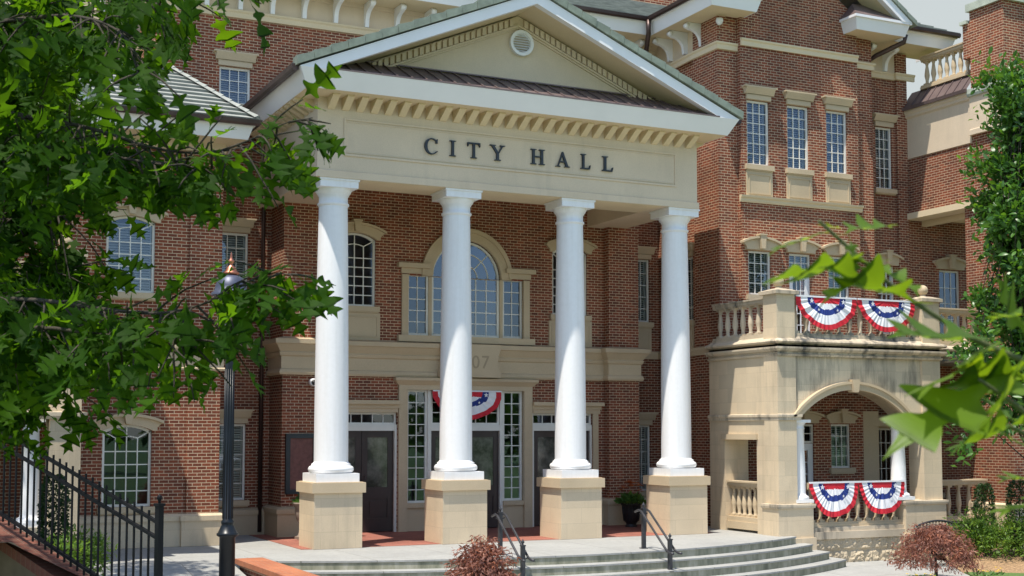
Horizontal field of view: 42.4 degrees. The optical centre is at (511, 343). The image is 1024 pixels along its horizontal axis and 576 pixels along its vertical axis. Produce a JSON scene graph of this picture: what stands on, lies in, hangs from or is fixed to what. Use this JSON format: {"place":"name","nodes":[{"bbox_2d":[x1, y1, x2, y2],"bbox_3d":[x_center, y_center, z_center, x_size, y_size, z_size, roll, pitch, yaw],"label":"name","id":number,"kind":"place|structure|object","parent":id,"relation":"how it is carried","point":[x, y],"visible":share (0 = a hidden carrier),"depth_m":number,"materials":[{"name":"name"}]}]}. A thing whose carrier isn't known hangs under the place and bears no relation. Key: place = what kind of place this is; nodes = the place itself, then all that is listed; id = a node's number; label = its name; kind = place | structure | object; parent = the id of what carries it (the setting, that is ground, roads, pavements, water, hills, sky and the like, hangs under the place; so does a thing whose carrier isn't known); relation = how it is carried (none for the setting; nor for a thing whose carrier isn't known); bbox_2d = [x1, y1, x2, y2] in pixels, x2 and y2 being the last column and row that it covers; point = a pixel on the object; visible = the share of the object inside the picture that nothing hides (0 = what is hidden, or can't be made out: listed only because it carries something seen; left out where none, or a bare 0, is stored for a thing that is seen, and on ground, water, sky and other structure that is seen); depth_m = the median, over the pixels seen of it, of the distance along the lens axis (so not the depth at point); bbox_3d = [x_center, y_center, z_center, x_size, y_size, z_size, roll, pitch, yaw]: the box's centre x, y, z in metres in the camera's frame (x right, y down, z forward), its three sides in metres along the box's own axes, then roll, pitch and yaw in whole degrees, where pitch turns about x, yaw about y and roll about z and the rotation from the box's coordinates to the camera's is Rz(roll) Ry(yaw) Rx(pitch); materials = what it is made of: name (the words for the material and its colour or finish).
{"place":"outdoors","nodes":[
{"label":"outdoors","id":0,"kind":"place"},
{"bbox_2d":[0,540,89,574],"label":"planted bank","id":1,"kind":"structure","parent":0,"point":[49,548],"depth_m":17.07,"materials":[{"name":"soil"}]},
{"bbox_2d":[36,474,70,545],"bbox_3d":[-6.752,2.536,19.484,0.518,1.239,0.524,2,-4,-26],"label":"boxwood","id":2,"kind":"object","parent":1,"relation":"on","point":[49,507],"visible":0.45,"depth_m":19.42,"materials":[{"name":"green plant"}]},
{"bbox_2d":[0,0,123,273],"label":"garden tree","id":3,"kind":"object","parent":1,"relation":"on","point":[90,99],"visible":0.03,"depth_m":17.78,"materials":[{"name":"green plant"}]},
{"bbox_2d":[47,533,100,566],"bbox_3d":[-5.992,2.852,17.589,0.857,0.630,0.874,-2,-4,26],"label":"shrub","id":4,"kind":"object","parent":1,"relation":"on","point":[74,547],"visible":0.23,"depth_m":17.59,"materials":[{"name":"green plant"}]},
{"bbox_2d":[0,432,165,575],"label":"iron fence","id":5,"kind":"object","parent":1,"relation":"on","point":[158,533],"visible":0.9,"depth_m":13.46,"materials":[{"name":"black metal"}]},
{"bbox_2d":[60,523,117,575],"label":"shrub","id":6,"kind":"object","parent":1,"relation":"on","point":[101,552],"visible":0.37,"depth_m":18.64,"materials":[{"name":"green plant"}]},
{"bbox_2d":[89,521,762,569],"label":"plaza","id":7,"kind":"structure","parent":0,"point":[247,545],"depth_m":23.93,"materials":[{"name":"concrete"}]},
{"bbox_2d":[250,524,709,549],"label":"porch paving","id":8,"kind":"structure","parent":0,"point":[382,538],"depth_m":26.76,"materials":[{"name":"brick"}]},
{"bbox_2d":[291,493,298,539],"bbox_3d":[-4.112,3.376,26.168,0.539,1.008,0.534,0,-4,-7],"label":"stone urn","id":9,"kind":"object","parent":8,"relation":"on","point":[295,503],"visible":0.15,"depth_m":26.06,"materials":[{"name":"beige stone"}]},
{"bbox_2d":[614,481,645,526],"bbox_3d":[2.672,3.588,29.494,0.821,1.024,0.775,2,-4,-26],"label":"flower pot","id":10,"kind":"object","parent":8,"relation":"on","point":[630,502],"visible":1,"depth_m":29.35,"materials":[{"name":"black plastic"}]},
{"bbox_2d":[804,559,969,575],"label":"pavement","id":11,"kind":"structure","parent":0,"point":[874,568],"depth_m":25.97,"materials":[{"name":"concrete"}]},
{"bbox_2d":[0,516,88,575],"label":"sloping garden wall","id":12,"kind":"structure","parent":11,"relation":"on","point":[30,558],"depth_m":13.91,"materials":[{"name":"red brick"}]},
{"bbox_2d":[95,563,245,575],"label":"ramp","id":13,"kind":"structure","parent":11,"relation":"on","point":[211,569],"depth_m":20.79,"materials":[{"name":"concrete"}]},
{"bbox_2d":[211,252,246,575],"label":"lamp post","id":14,"kind":"object","parent":13,"relation":"on","point":[227,534],"visible":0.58,"depth_m":17.00,"materials":[{"name":"black metal"}]},
{"bbox_2d":[0,0,346,471],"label":"oak tree","id":15,"kind":"object","parent":11,"relation":"on","point":[61,325],"visible":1,"depth_m":4.63,"materials":[{"name":"green plant"}]},
{"bbox_2d":[235,557,317,575],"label":"brick wall","id":16,"kind":"structure","parent":11,"relation":"on","point":[260,566],"depth_m":20.25,"materials":[{"name":"brick"}]},
{"bbox_2d":[443,534,520,575],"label":"red maple","id":17,"kind":"object","parent":11,"relation":"on","point":[480,555],"visible":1,"depth_m":15.98,"materials":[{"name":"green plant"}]},
{"bbox_2d":[244,535,846,575],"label":"front steps","id":18,"kind":"structure","parent":11,"relation":"on","point":[754,555],"depth_m":23.49,"materials":[{"name":"concrete"}]},
{"bbox_2d":[491,506,534,575],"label":"handrail","id":19,"kind":"object","parent":18,"relation":"on","point":[501,528],"visible":0.96,"depth_m":22.40,"materials":[{"name":"black metal"}]},
{"bbox_2d":[634,502,682,569],"bbox_3d":[2.611,3.524,23.671,0.212,1.305,1.286,2,-4,-26],"label":"handrail","id":20,"kind":"object","parent":18,"relation":"on","point":[670,546],"visible":1,"depth_m":23.73,"materials":[{"name":"black metal"}]},
{"bbox_2d":[905,572,935,575],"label":"flower clump","id":21,"kind":"object","parent":11,"relation":"on","point":[921,575],"visible":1,"depth_m":23.74,"materials":[{"name":"white plant"}]},
{"bbox_2d":[884,522,983,575],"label":"red maple","id":22,"kind":"object","parent":11,"relation":"on","point":[932,539],"visible":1,"depth_m":24.19,"materials":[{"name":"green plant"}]},
{"bbox_2d":[915,520,975,566],"bbox_3d":[8.817,4.070,26.877,1.179,0.924,0.501,2,-4,-22],"label":"metal bench","id":23,"kind":"object","parent":11,"relation":"on","point":[933,521],"visible":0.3,"depth_m":27.05,"materials":[{"name":"grey paint"}]},
{"bbox_2d":[968,567,1004,575],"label":"flower clump","id":24,"kind":"object","parent":11,"relation":"on","point":[990,573],"visible":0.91,"depth_m":24.52,"materials":[{"name":"green plant"}]},
{"bbox_2d":[762,214,1023,518],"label":"oak branch","id":25,"kind":"object","parent":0,"point":[977,380],"visible":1,"depth_m":1.32,"materials":[{"name":"green plant"}]},
{"bbox_2d":[898,0,976,99],"label":"sky","id":26,"kind":"structure","parent":0,"point":[942,14],"materials":[{"name":"white"}]},
{"bbox_2d":[945,531,1023,573],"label":"mulch bed","id":27,"kind":"object","parent":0,"point":[1011,564],"visible":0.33,"depth_m":26.09,"materials":[{"name":"brown soil"}]},
{"bbox_2d":[942,506,1004,558],"bbox_3d":[9.428,3.954,26.883,1.330,1.310,1.335,-2,-4,24],"label":"shrub","id":28,"kind":"object","parent":27,"relation":"on","point":[976,527],"visible":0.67,"depth_m":26.71,"materials":[{"name":"green plant"}]},
{"bbox_2d":[942,46,1023,466],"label":"magnolia tree","id":29,"kind":"object","parent":27,"relation":"on","point":[998,206],"visible":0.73,"depth_m":26.51,"materials":[{"name":"green plant"}]},
{"bbox_2d":[971,482,996,548],"bbox_3d":[10.128,3.752,28.277,0.527,1.574,0.546,2,-4,-26],"label":"boxwood","id":30,"kind":"object","parent":27,"relation":"on","point":[992,497],"visible":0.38,"depth_m":28.23,"materials":[{"name":"green plant"}]},
{"bbox_2d":[979,509,1023,559],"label":"shrub","id":31,"kind":"object","parent":27,"relation":"on","point":[1015,530],"visible":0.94,"depth_m":26.45,"materials":[{"name":"green plant"}]},
{"bbox_2d":[1004,479,1023,543],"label":"boxwood","id":32,"kind":"object","parent":27,"relation":"on","point":[1010,494],"visible":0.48,"depth_m":28.43,"materials":[{"name":"green plant"}]},
{"bbox_2d":[964,572,1023,575],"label":"lawn","id":33,"kind":"structure","parent":0,"point":[1004,574],"depth_m":25.02,"materials":[{"name":"green plant"}]},
{"label":"ground","id":34,"kind":"structure","parent":0,"visible":0},
{"bbox_2d":[0,0,1023,561],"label":"city hall","id":35,"kind":"structure","parent":34,"relation":"on","point":[564,226],"depth_m":27.96,"materials":[{"name":"red brick"}]},
{"bbox_2d":[94,411,163,514],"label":"window","id":36,"kind":"structure","parent":35,"relation":"in","point":[126,470],"depth_m":25.12,"materials":[{"name":"glass"}]},
{"bbox_2d":[101,203,167,300],"bbox_3d":[-7.131,-1.705,24.636,1.280,1.828,0.615,2,-4,-26],"label":"window","id":37,"kind":"structure","parent":35,"relation":"in","point":[124,245],"depth_m":24.69,"materials":[{"name":"glass"}]},
{"bbox_2d":[213,49,258,105],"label":"window","id":38,"kind":"structure","parent":35,"relation":"in","point":[234,83],"depth_m":27.91,"materials":[{"name":"glass"}]},
{"bbox_2d":[219,409,254,507],"bbox_3d":[-5.898,2.384,27.427,0.940,2.015,0.590,2,-4,-26],"label":"window","id":39,"kind":"structure","parent":35,"relation":"in","point":[240,415],"depth_m":27.46,"materials":[{"name":"paint"}]},
{"bbox_2d":[222,217,256,334],"bbox_3d":[-5.898,-1.343,27.673,0.940,2.525,0.590,2,-4,-26],"label":"window","id":40,"kind":"structure","parent":35,"relation":"in","point":[236,243],"depth_m":27.72,"materials":[{"name":"glass"}]},
{"bbox_2d":[285,434,313,493],"bbox_3d":[-4.293,2.457,26.904,0.660,1.220,0.080,2,-4,-26],"label":"wall plaque","id":41,"kind":"object","parent":35,"relation":"attached to","point":[299,454],"depth_m":26.85,"materials":[{"name":"black metal"}]},
{"bbox_2d":[308,378,314,386],"bbox_3d":[-4.072,0.805,27.084,0.170,0.170,0.145,2,-4,-26],"label":"security camera","id":42,"kind":"object","parent":35,"relation":"attached to","point":[311,382],"visible":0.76,"depth_m":27.04,"materials":[{"name":"white plastic"}]},
{"bbox_2d":[348,431,360,480],"bbox_3d":[-3.499,2.896,27.640,0.715,2.120,0.107,2,-4,-26],"label":"entrance door","id":43,"kind":"structure","parent":35,"relation":"in","point":[354,437],"depth_m":27.79,"materials":[{"name":"brown paint"}]},
{"bbox_2d":[348,219,386,340],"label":"window","id":44,"kind":"structure","parent":35,"relation":"in","point":[363,318],"depth_m":28.09,"materials":[{"name":"paint"}]},
{"bbox_2d":[361,431,393,531],"bbox_3d":[-2.846,2.917,27.955,0.715,2.120,0.107,2,-4,-26],"label":"entrance door","id":45,"kind":"structure","parent":35,"relation":"in","point":[376,446],"depth_m":27.97,"materials":[{"name":"brown paint"}]},
{"bbox_2d":[407,390,426,502],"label":"window","id":46,"kind":"structure","parent":35,"relation":"in","point":[417,399],"depth_m":28.83,"materials":[{"name":"glass"}]},
{"bbox_2d":[409,275,427,334],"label":"window","id":47,"kind":"structure","parent":35,"relation":"in","point":[418,285],"depth_m":29.01,"materials":[{"name":"glass"}]},
{"bbox_2d":[431,431,439,470],"bbox_3d":[-1.415,2.965,28.680,0.815,2.120,0.045,2,-4,-26],"label":"entrance door","id":48,"kind":"structure","parent":35,"relation":"in","point":[435,435],"depth_m":28.58,"materials":[{"name":"brown paint"}]},
{"bbox_2d":[432,243,498,337],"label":"window","id":49,"kind":"structure","parent":35,"relation":"in","point":[484,293],"depth_m":29.92,"materials":[{"name":"glass"}]},
{"bbox_2d":[432,390,501,419],"bbox_3d":[-0.961,1.353,28.805,1.653,0.656,0.078,2,-4,-26],"label":"bunting","id":50,"kind":"object","parent":35,"relation":"attached to","point":[485,402],"visible":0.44,"depth_m":28.96,"materials":[{"name":"multicoloured fabric"}]},
{"bbox_2d":[472,431,498,527],"bbox_3d":[-0.672,2.989,29.039,0.815,2.120,0.045,2,-4,-26],"label":"entrance door","id":51,"kind":"structure","parent":35,"relation":"in","point":[485,444],"depth_m":29.12,"materials":[{"name":"brown paint"}]},
{"bbox_2d":[503,280,521,338],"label":"window","id":52,"kind":"structure","parent":35,"relation":"in","point":[512,290],"depth_m":29.94,"materials":[{"name":"glass"}]},
{"bbox_2d":[503,391,521,500],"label":"window","id":53,"kind":"structure","parent":35,"relation":"in","point":[512,400],"depth_m":29.74,"materials":[{"name":"glass"}]},
{"bbox_2d":[534,431,554,525],"bbox_3d":[0.773,3.035,29.737,0.715,2.120,0.045,2,-4,-26],"label":"entrance door","id":54,"kind":"structure","parent":35,"relation":"in","point":[544,441],"depth_m":29.69,"materials":[{"name":"brown paint"}]},
{"bbox_2d":[545,239,596,346],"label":"window","id":55,"kind":"structure","parent":35,"relation":"in","point":[588,247],"depth_m":30.27,"materials":[{"name":"paint"}]},
{"bbox_2d":[586,431,588,461],"bbox_3d":[1.425,3.056,30.052,0.715,2.120,0.045,2,-4,-26],"label":"entrance door","id":56,"kind":"structure","parent":35,"relation":"in","point":[587,432],"depth_m":30.22,"materials":[{"name":"grey paint"}]},
{"bbox_2d":[638,246,656,351],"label":"window","id":57,"kind":"structure","parent":35,"relation":"in","point":[644,252],"depth_m":31.95,"materials":[{"name":"paint"}]},
{"bbox_2d":[639,412,658,495],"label":"window","id":58,"kind":"structure","parent":35,"relation":"in","point":[645,419],"depth_m":31.74,"materials":[{"name":"paint"}]},
{"bbox_2d":[688,242,694,347],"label":"window","id":59,"kind":"structure","parent":35,"relation":"in","point":[691,244],"depth_m":30.93,"materials":[{"name":"paint"}]},
{"bbox_2d":[716,17,722,24],"bbox_3d":[4.684,-7.271,29.846,0.170,0.175,0.180,2,-4,-26],"label":"security camera","id":60,"kind":"object","parent":35,"relation":"attached to","point":[719,20],"visible":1,"depth_m":29.78,"materials":[{"name":"white plastic"}]},
{"bbox_2d":[741,84,777,196],"bbox_3d":[5.545,-4.558,30.206,0.900,2.535,0.590,2,-4,-26],"label":"window","id":61,"kind":"structure","parent":35,"relation":"in","point":[759,176],"depth_m":30.14,"materials":[{"name":"glass"}]},
{"bbox_2d":[740,233,781,299],"bbox_3d":[5.551,-1.696,30.006,1.040,1.518,0.615,2,-4,-26],"label":"window","id":62,"kind":"structure","parent":35,"relation":"in","point":[759,262],"depth_m":29.98,"materials":[{"name":"glass"}]},
{"bbox_2d":[782,90,816,200],"bbox_3d":[6.563,-4.526,30.697,0.900,2.535,0.590,2,-4,-26],"label":"window","id":63,"kind":"structure","parent":35,"relation":"in","point":[798,176],"depth_m":30.63,"materials":[{"name":"glass"}]},
{"bbox_2d":[789,277,809,332],"bbox_3d":[6.523,-0.756,30.530,0.620,1.730,0.350,2,-4,-26],"label":"balcony door","id":64,"kind":"structure","parent":35,"relation":"in","point":[796,285],"depth_m":30.49,"materials":[{"name":"white paint"}]},
{"bbox_2d":[804,443,813,512],"bbox_3d":[6.593,3.166,30.138,0.660,1.750,0.050,2,-4,-26],"label":"balcony door","id":65,"kind":"structure","parent":35,"relation":"in","point":[807,446],"depth_m":30.25,"materials":[{"name":"white paint"}]},
{"bbox_2d":[796,295,856,329],"bbox_3d":[6.609,-0.630,27.677,1.598,0.708,0.074,2,-4,-26],"label":"bunting","id":66,"kind":"object","parent":35,"relation":"attached to","point":[831,313],"visible":0.88,"depth_m":27.67,"materials":[{"name":"multicoloured fabric"}]},
{"bbox_2d":[809,481,858,516],"bbox_3d":[6.727,3.249,27.494,1.302,0.734,0.085,2,-4,-26],"label":"bunting","id":67,"kind":"object","parent":35,"relation":"attached to","point":[835,499],"visible":1,"depth_m":27.50,"materials":[{"name":"multicoloured fabric"}]},
{"bbox_2d":[821,95,855,204],"bbox_3d":[7.580,-4.493,31.188,0.900,2.535,0.590,2,-4,-26],"label":"window","id":68,"kind":"structure","parent":35,"relation":"in","point":[837,183],"depth_m":31.12,"materials":[{"name":"glass"}]},
{"bbox_2d":[821,240,859,297],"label":"window","id":69,"kind":"structure","parent":35,"relation":"in","point":[835,249],"depth_m":30.82,"materials":[{"name":"paint"}]},
{"bbox_2d":[825,409,860,473],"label":"window","id":70,"kind":"structure","parent":35,"relation":"in","point":[840,458],"depth_m":30.69,"materials":[{"name":"paint"}]},
{"bbox_2d":[858,480,904,513],"bbox_3d":[7.883,3.271,28.054,1.273,0.702,0.085,2,-4,-26],"label":"bunting","id":71,"kind":"object","parent":35,"relation":"attached to","point":[880,497],"visible":1,"depth_m":28.05,"materials":[{"name":"multicoloured fabric"}]},
{"bbox_2d":[878,416,890,480],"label":"window","id":72,"kind":"structure","parent":35,"relation":"in","point":[884,431],"depth_m":32.33,"materials":[{"name":"glass"}]},
{"bbox_2d":[857,298,914,331],"bbox_3d":[8.070,-0.585,28.379,1.595,0.704,0.080,2,-4,-26],"label":"bunting","id":73,"kind":"object","parent":35,"relation":"attached to","point":[877,313],"visible":0.92,"depth_m":28.35,"materials":[{"name":"multicoloured fabric"}]},
{"bbox_2d":[872,112,899,195],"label":"window","id":74,"kind":"structure","parent":35,"relation":"in","point":[882,135],"depth_m":32.69,"materials":[{"name":"glass"}]},
{"bbox_2d":[875,250,903,335],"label":"window","id":75,"kind":"structure","parent":35,"relation":"in","point":[886,255],"depth_m":32.42,"materials":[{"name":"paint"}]},
{"bbox_2d":[932,255,965,333],"bbox_3d":[10.971,-1.108,33.375,1.120,2.188,0.615,2,-4,-26],"label":"window","id":76,"kind":"structure","parent":35,"relation":"in","point":[948,280],"depth_m":33.44,"materials":[{"name":"glass"}]}
]}

